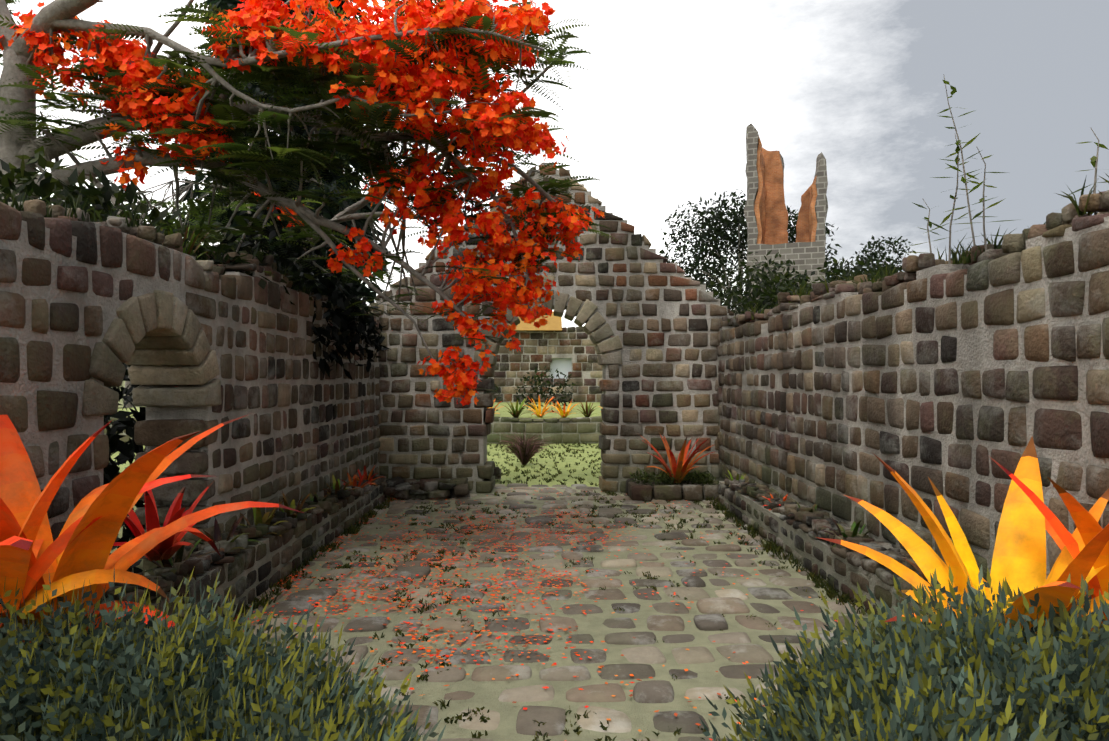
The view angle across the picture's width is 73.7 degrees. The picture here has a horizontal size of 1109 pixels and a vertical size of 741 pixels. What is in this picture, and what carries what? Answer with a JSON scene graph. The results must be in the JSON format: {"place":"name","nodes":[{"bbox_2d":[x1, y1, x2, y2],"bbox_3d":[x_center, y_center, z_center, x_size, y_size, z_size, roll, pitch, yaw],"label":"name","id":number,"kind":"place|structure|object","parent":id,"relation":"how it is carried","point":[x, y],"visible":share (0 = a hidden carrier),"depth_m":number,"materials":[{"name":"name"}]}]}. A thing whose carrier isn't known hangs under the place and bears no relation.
{"place":"outdoors","nodes":[
{"label":"outdoors","id":0,"kind":"place"},
{"bbox_2d":[222,187,390,380],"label":"vine wall","id":1,"kind":"structure","parent":0,"point":[344,324],"depth_m":7.87,"materials":[{"name":"green plant"}]},
{"bbox_2d":[110,381,598,572],"bbox_3d":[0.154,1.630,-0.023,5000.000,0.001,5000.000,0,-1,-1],"label":"ground","id":2,"kind":"structure","parent":0,"point":[140,565],"depth_m":13.82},
{"bbox_2d":[103,363,145,573],"bbox_3d":[-4.167,0.712,4.269,2.466,3.052,5.069,0,-1,29],"label":"arch shrub","id":3,"kind":"object","parent":2,"relation":"on","point":[126,450],"visible":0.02,"depth_m":5.52,"materials":[{"name":"green plant"}]},
{"bbox_2d":[50,176,226,407],"bbox_3d":[-16.504,-2.830,29.573,9.421,9.432,10.344,0,-1,-1],"label":"tree","id":4,"kind":"object","parent":2,"relation":"on","point":[140,197],"depth_m":28.23,"materials":[{"name":"green plant"}]},
{"bbox_2d":[0,201,380,575],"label":"wall","id":5,"kind":"structure","parent":2,"relation":"on","point":[56,410],"depth_m":4.95,"materials":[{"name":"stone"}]},
{"bbox_2d":[82,290,221,415],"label":"arch stones","id":6,"kind":"object","parent":5,"relation":"attached to","point":[157,340],"depth_m":4.68,"materials":[{"name":"grey stone"}]},
{"bbox_2d":[0,146,322,304],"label":"wall bushes","id":7,"kind":"object","parent":5,"relation":"on","point":[99,198],"depth_m":4.70,"materials":[{"name":"plant"}]},
{"bbox_2d":[146,218,210,258],"bbox_3d":[-2.744,-0.919,5.361,0.423,0.441,0.478,0,-1,-1],"label":"plant","id":8,"kind":"object","parent":5,"relation":"on","point":[190,246],"depth_m":5.35,"materials":[{"name":"green plant"}]},
{"bbox_2d":[8,199,377,313],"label":"rubble wall","id":9,"kind":"structure","parent":5,"relation":"on","point":[150,234],"depth_m":4.44,"materials":[{"name":"stone"}]},
{"bbox_2d":[174,0,399,305],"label":"conifer tree","id":10,"kind":"object","parent":2,"relation":"on","point":[326,211],"depth_m":18.14,"materials":[{"name":"plant"}]},
{"bbox_2d":[0,0,617,405],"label":"flamboyant tree","id":11,"kind":"object","parent":2,"relation":"on","point":[431,82],"depth_m":5.91,"materials":[{"name":"red plant"}]},
{"bbox_2d":[104,416,601,442],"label":"terrace wall","id":12,"kind":"structure","parent":2,"relation":"on","point":[553,426],"depth_m":17.95,"materials":[{"name":"stone"}]},
{"bbox_2d":[104,417,600,443],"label":"retaining wall stones","id":13,"kind":"object","parent":12,"relation":"attached to","point":[511,432],"visible":0.02,"depth_m":17.97,"materials":[{"name":"stone"}]},
{"bbox_2d":[372,165,733,492],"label":"gable wall","id":14,"kind":"structure","parent":2,"relation":"on","point":[485,471],"depth_m":10.27,"materials":[{"name":"stone"}]},
{"bbox_2d":[474,290,622,364],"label":"gable arch stones","id":15,"kind":"object","parent":14,"relation":"attached to","point":[595,321],"visible":0.65,"depth_m":10.26,"materials":[{"name":"grey stone"}]},
{"bbox_2d":[369,162,734,492],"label":"gable wall stones","id":16,"kind":"object","parent":14,"relation":"attached to","point":[668,310],"visible":0.25,"depth_m":10.29,"materials":[{"name":"grey stone"}]},
{"bbox_2d":[690,224,793,313],"bbox_3d":[7.405,-2.002,29.928,4.043,7.787,3.607,0,-1,-1],"label":"tree","id":17,"kind":"object","parent":2,"relation":"on","point":[723,268],"visible":0.1,"depth_m":29.59,"materials":[{"name":"green plant"}]},
{"bbox_2d":[659,189,840,291],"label":"tree leaves","id":18,"kind":"object","parent":17,"relation":"on","point":[737,216],"visible":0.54,"depth_m":29.15,"materials":[{"name":"green plant"}]},
{"bbox_2d":[717,213,1108,603],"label":"wall","id":19,"kind":"structure","parent":2,"relation":"on","point":[1057,429],"depth_m":4.59,"materials":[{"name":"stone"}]},
{"bbox_2d":[720,190,1108,327],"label":"rubble wall","id":20,"kind":"structure","parent":19,"relation":"on","point":[1011,243],"depth_m":4.76,"materials":[{"name":"stone"}]},
{"bbox_2d":[109,444,601,486],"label":"lawn","id":21,"kind":"structure","parent":0,"point":[568,459],"depth_m":13.54,"materials":[{"name":"green plant"}]},
{"bbox_2d":[493,462,500,479],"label":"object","id":22,"kind":"structure","parent":21,"relation":"on","point":[497,473],"depth_m":11.37,"materials":[{"name":"stone"}]},
{"bbox_2d":[487,442,600,485],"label":"lawn tufts","id":23,"kind":"object","parent":21,"relation":"on","point":[580,479],"visible":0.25,"depth_m":13.28,"materials":[{"name":"green plant"}]},
{"bbox_3d":[5.532,0.049,14.933,2.642,3.404,2.309,0,-1,-1],"label":"bush trunk","id":24,"kind":"object","parent":21,"relation":"on","visible":0},
{"bbox_2d":[722,255,901,313],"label":"bush leaves","id":25,"kind":"object","parent":24,"relation":"on","point":[773,294],"visible":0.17,"depth_m":14.69,"materials":[{"name":"green plant"}]},
{"bbox_3d":[4.699,-0.172,17.252,2.270,3.907,2.405,0,-1,-1],"label":"bush trunk","id":26,"kind":"object","parent":21,"relation":"on","visible":0},
{"bbox_2d":[696,250,813,315],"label":"bush leaves","id":27,"kind":"object","parent":26,"relation":"on","point":[746,281],"visible":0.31,"depth_m":16.85,"materials":[{"name":"green plant"}]},
{"bbox_2d":[118,402,601,418],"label":"lawn","id":28,"kind":"structure","parent":0,"point":[550,414],"depth_m":22.71,"materials":[{"name":"green plant"}]},
{"bbox_2d":[500,398,532,417],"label":"bromeliad","id":29,"kind":"object","parent":28,"relation":"on","point":[515,412],"visible":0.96,"depth_m":18.52,"materials":[{"name":"green plant"}]},
{"bbox_2d":[487,366,577,411],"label":"terrace bushes","id":30,"kind":"object","parent":28,"relation":"on","point":[541,392],"visible":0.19,"depth_m":21.81,"materials":[{"name":"green plant"}]},
{"bbox_2d":[525,395,555,416],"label":"bromeliad","id":31,"kind":"object","parent":28,"relation":"on","point":[539,414],"visible":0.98,"depth_m":18.81,"materials":[{"name":"orange plant"}]},
{"bbox_2d":[552,400,578,417],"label":"bromeliad","id":32,"kind":"object","parent":28,"relation":"on","point":[564,413],"visible":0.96,"depth_m":18.53,"materials":[{"name":"plant"}]},
{"bbox_2d":[577,400,599,416],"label":"bromeliad","id":33,"kind":"object","parent":28,"relation":"on","point":[588,411],"visible":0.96,"depth_m":18.84,"materials":[{"name":"green plant"}]},
{"bbox_2d":[744,124,827,309],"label":"ruined tower","id":34,"kind":"structure","parent":28,"relation":"on","point":[765,213],"depth_m":24.57,"materials":[{"name":"brick"}]},
{"bbox_3d":[14.002,-1.692,33.939,3.264,7.213,2.968,0,-1,-1],"label":"tree trunk","id":35,"kind":"object","parent":28,"relation":"on","visible":0},
{"bbox_2d":[825,235,915,280],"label":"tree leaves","id":36,"kind":"object","parent":35,"relation":"on","point":[882,256],"visible":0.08,"depth_m":34.02,"materials":[{"name":"green plant"}]},
{"bbox_3d":[5.988,-1.372,38.037,3.916,6.700,3.099,0,-1,-1],"label":"tree trunk","id":37,"kind":"object","parent":28,"relation":"on","visible":0},
{"bbox_2d":[680,257,737,304],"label":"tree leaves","id":38,"kind":"object","parent":37,"relation":"on","point":[687,272],"visible":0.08,"depth_m":37.03,"materials":[{"name":"green plant"}]},
{"bbox_2d":[492,421,553,464],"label":"muhly grass","id":39,"kind":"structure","parent":0,"point":[523,451],"depth_m":13.51,"materials":[{"name":"brown plant"}]},
{"bbox_2d":[489,326,601,401],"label":"background wall","id":40,"kind":"structure","parent":0,"point":[508,392],"depth_m":29.96,"materials":[{"name":"stone"}]},
{"bbox_2d":[508,311,561,330],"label":"building wall","id":41,"kind":"structure","parent":40,"relation":"on","point":[554,323],"depth_m":30.12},
{"bbox_2d":[488,328,601,401],"bbox_3d":[-1.198,-0.206,30.226,9.000,3.000,0.508,0,-1,-1],"label":"wall mortar","id":42,"kind":"object","parent":40,"relation":"attached to","point":[585,374],"visible":0.17,"depth_m":29.99,"materials":[{"name":"grey concrete"}]},
{"bbox_2d":[550,358,571,382],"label":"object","id":43,"kind":"object","parent":40,"relation":"in","point":[563,365],"visible":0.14,"depth_m":30.27,"materials":[{"name":"white"}]},
{"bbox_2d":[233,483,873,740],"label":"paving stones","id":44,"kind":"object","parent":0,"point":[725,601],"depth_m":5.11,"materials":[{"name":"grey stone"}]},
{"bbox_2d":[18,647,405,740],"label":"shrub","id":45,"kind":"object","parent":44,"relation":"on","point":[290,712],"visible":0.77,"depth_m":2.03,"materials":[{"name":"green plant"}]},
{"bbox_2d":[0,566,445,740],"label":"shrub","id":46,"kind":"object","parent":44,"relation":"on","point":[62,682],"visible":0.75,"depth_m":2.25,"materials":[{"name":"green plant"}]},
{"bbox_2d":[0,420,212,627],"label":"orange bromeliad","id":47,"kind":"object","parent":46,"relation":"on","point":[15,553],"visible":0.81,"depth_m":2.62,"materials":[{"name":"orange plant"}]},
{"bbox_2d":[0,414,303,645],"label":"orange bromeliad","id":48,"kind":"object","parent":46,"relation":"on","point":[113,502],"visible":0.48,"depth_m":2.92,"materials":[{"name":"orange plant"}]},
{"bbox_2d":[204,488,838,740],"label":"fallen petals","id":49,"kind":"object","parent":44,"relation":"on","point":[498,637],"visible":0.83,"depth_m":5.60,"materials":[{"name":"red plant"}]},
{"bbox_2d":[625,479,718,500],"bbox_3d":[1.571,1.596,9.904,1.182,0.213,0.736,0,-1,-1],"label":"edging","id":50,"kind":"object","parent":44,"relation":"on","point":[634,491],"visible":0.96,"depth_m":9.55,"materials":[{"name":"stone"}]},
{"bbox_2d":[635,481,715,486],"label":"planter soil","id":51,"kind":"structure","parent":50,"relation":"in","point":[653,483],"depth_m":9.95,"materials":[{"name":"brown soil"}]},
{"bbox_2d":[629,467,718,485],"bbox_3d":[1.586,1.462,9.957,1.189,0.304,0.729,0,-1,-1],"label":"planter groundcover","id":52,"kind":"object","parent":51,"relation":"on","point":[694,477],"depth_m":9.89,"materials":[{"name":"green plant"}]},
{"bbox_2d":[636,431,717,482],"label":"bromeliad","id":53,"kind":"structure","parent":52,"relation":"on","point":[682,467],"depth_m":9.84,"materials":[{"name":"red plant"}]},
{"bbox_2d":[718,484,921,630],"bbox_3d":[2.237,1.438,3.906,0.282,0.413,10.776,0,-1,-1],"label":"planter ledge","id":54,"kind":"object","parent":44,"relation":"on","point":[870,565],"visible":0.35,"depth_m":5.60,"materials":[{"name":"stone"}]},
{"bbox_2d":[719,481,922,623],"bbox_3d":[2.239,1.444,3.903,0.218,0.400,10.800,0,-1,-1],"label":"planter ledge mortar","id":55,"kind":"object","parent":54,"relation":"on","point":[823,546],"visible":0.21,"depth_m":5.94,"materials":[{"name":"grey concrete"}]},
{"bbox_2d":[724,477,928,582],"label":"ledge rocks","id":56,"kind":"object","parent":54,"relation":"on","point":[814,519],"visible":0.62,"depth_m":6.15,"materials":[{"name":"stone"}]},
{"bbox_2d":[723,471,745,486],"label":"bromeliad","id":57,"kind":"object","parent":56,"relation":"on","point":[737,477],"visible":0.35,"depth_m":8.91,"materials":[{"name":"green plant"}]},
{"bbox_2d":[762,492,787,509],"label":"bromeliad","id":58,"kind":"object","parent":56,"relation":"on","point":[785,497],"visible":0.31,"depth_m":7.31,"materials":[{"name":"red plant"}]},
{"bbox_2d":[788,502,821,515],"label":"bromeliad","id":59,"kind":"object","parent":56,"relation":"on","point":[814,506],"visible":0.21,"depth_m":6.54,"materials":[{"name":"green plant"}]},
{"bbox_2d":[818,517,869,548],"bbox_3d":[2.220,1.233,5.588,0.455,0.281,0.448,0,-1,-36],"label":"bromeliad","id":60,"kind":"object","parent":56,"relation":"on","point":[854,527],"visible":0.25,"depth_m":5.59,"materials":[{"name":"green plant"}]},
{"bbox_2d":[903,558,946,583],"bbox_3d":[2.254,1.196,4.280,0.445,0.280,0.422,0,-1,25],"label":"bromeliad","id":61,"kind":"object","parent":56,"relation":"on","point":[918,569],"visible":0.06,"depth_m":4.42,"materials":[{"name":"plant"}]},
{"bbox_2d":[747,652,1058,740],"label":"shrub","id":62,"kind":"object","parent":44,"relation":"on","point":[905,707],"visible":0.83,"depth_m":2.08,"materials":[{"name":"green plant"}]},
{"bbox_2d":[699,565,1108,740],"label":"shrub","id":63,"kind":"object","parent":44,"relation":"on","point":[1057,665],"visible":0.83,"depth_m":2.39,"materials":[{"name":"green plant"}]},
{"bbox_2d":[816,436,1108,638],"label":"yellow bromeliad","id":64,"kind":"object","parent":63,"relation":"on","point":[1019,557],"visible":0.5,"depth_m":3.03,"materials":[{"name":"yellow plant"}]},
{"bbox_2d":[989,456,1108,630],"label":"bromeliad plant","id":65,"kind":"object","parent":63,"relation":"on","point":[1089,527],"visible":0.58,"depth_m":2.72,"materials":[{"name":"orange plant"}]},
{"bbox_2d":[0,172,1108,325],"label":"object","id":66,"kind":"structure","parent":0,"point":[964,259],"depth_m":4.37,"materials":[{"name":"grey stone"}]},
{"bbox_2d":[0,0,1108,327],"label":"sky","id":67,"kind":"structure","parent":0,"point":[667,98],"materials":[{"name":"white"}]},
{"bbox_2d":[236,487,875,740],"bbox_3d":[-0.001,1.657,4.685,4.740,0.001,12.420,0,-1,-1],"label":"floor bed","id":68,"kind":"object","parent":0,"point":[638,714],"visible":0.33,"depth_m":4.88,"materials":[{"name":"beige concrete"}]},
{"bbox_2d":[87,484,386,650],"bbox_3d":[-2.227,1.358,4.001,0.274,0.578,11.092,0,-1,-1],"label":"planter ledge","id":69,"kind":"object","parent":68,"relation":"on","point":[242,562],"visible":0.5,"depth_m":5.46,"materials":[{"name":"stone"}]},
{"bbox_2d":[113,480,214,560],"bbox_3d":[-2.052,0.772,3.871,0.669,0.428,0.527,0,-1,-1],"label":"red bromeliad","id":70,"kind":"object","parent":69,"relation":"on","point":[167,548],"visible":0.54,"depth_m":3.81,"materials":[{"name":"red plant"}]},
{"bbox_2d":[100,474,385,603],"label":"ledge rocks","id":71,"kind":"object","parent":69,"relation":"on","point":[187,567],"visible":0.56,"depth_m":4.95,"materials":[{"name":"stone"}]},
{"bbox_2d":[140,539,221,579],"bbox_3d":[-2.279,1.092,4.333,0.483,0.271,0.462,0,-1,34],"label":"bromeliad","id":72,"kind":"object","parent":71,"relation":"on","point":[177,558],"visible":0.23,"depth_m":4.29,"materials":[{"name":"plant"}]},
{"bbox_2d":[182,513,261,554],"bbox_3d":[-2.228,1.114,4.958,0.477,0.277,0.469,0,-1,-1],"label":"bromeliad","id":73,"kind":"object","parent":71,"relation":"on","point":[217,534],"visible":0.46,"depth_m":5.01,"materials":[{"name":"plant"}]},
{"bbox_2d":[238,499,288,538],"bbox_3d":[-2.261,1.141,5.689,0.399,0.295,0.538,0,-1,-1],"label":"bromeliad","id":74,"kind":"object","parent":71,"relation":"on","point":[264,519],"visible":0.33,"depth_m":5.63,"materials":[{"name":"green plant"}]},
{"bbox_2d":[274,491,316,520],"bbox_3d":[-2.271,1.171,6.362,0.438,0.259,0.449,0,-1,-1],"label":"bromeliad","id":75,"kind":"object","parent":71,"relation":"on","point":[290,512],"visible":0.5,"depth_m":6.39,"materials":[{"name":"green plant"}]},
{"bbox_2d":[300,491,340,505],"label":"bromeliad","id":76,"kind":"object","parent":71,"relation":"on","point":[315,499],"visible":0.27,"depth_m":7.09,"materials":[{"name":"green plant"}]},
{"bbox_2d":[322,473,361,496],"bbox_3d":[-2.271,1.214,7.742,0.428,0.258,0.401,0,-1,-42],"label":"bromeliad","id":77,"kind":"object","parent":71,"relation":"on","point":[336,485],"visible":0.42,"depth_m":7.76,"materials":[{"name":"green plant"}]},
{"bbox_2d":[340,470,376,493],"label":"bromeliad","id":78,"kind":"object","parent":71,"relation":"on","point":[354,483],"visible":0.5,"depth_m":8.47,"materials":[{"name":"red plant"}]},
{"bbox_2d":[351,465,382,485],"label":"bromeliad","id":79,"kind":"object","parent":71,"relation":"on","point":[370,477],"visible":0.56,"depth_m":8.92,"materials":[{"name":"red plant"}]},
{"bbox_2d":[103,485,382,640],"bbox_3d":[-2.229,1.344,3.952,0.208,0.600,11.000,0,-1,-1],"label":"planter ledge mortar","id":80,"kind":"object","parent":69,"relation":"on","point":[220,589],"visible":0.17,"depth_m":5.58,"materials":[{"name":"grey concrete"}]},
{"bbox_2d":[382,476,469,499],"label":"stones","id":81,"kind":"object","parent":68,"relation":"on","point":[407,489],"visible":0.94,"depth_m":9.74,"materials":[{"name":"stone"}]},
{"bbox_2d":[223,490,894,740],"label":"floor weeds","id":82,"kind":"object","parent":68,"relation":"on","point":[775,549],"visible":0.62,"depth_m":6.30,"materials":[{"name":"green plant"}]},
{"bbox_2d":[902,74,1108,263],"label":"weeds","id":83,"kind":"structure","parent":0,"point":[957,149],"depth_m":4.34,"materials":[{"name":"green plant"}]}
]}

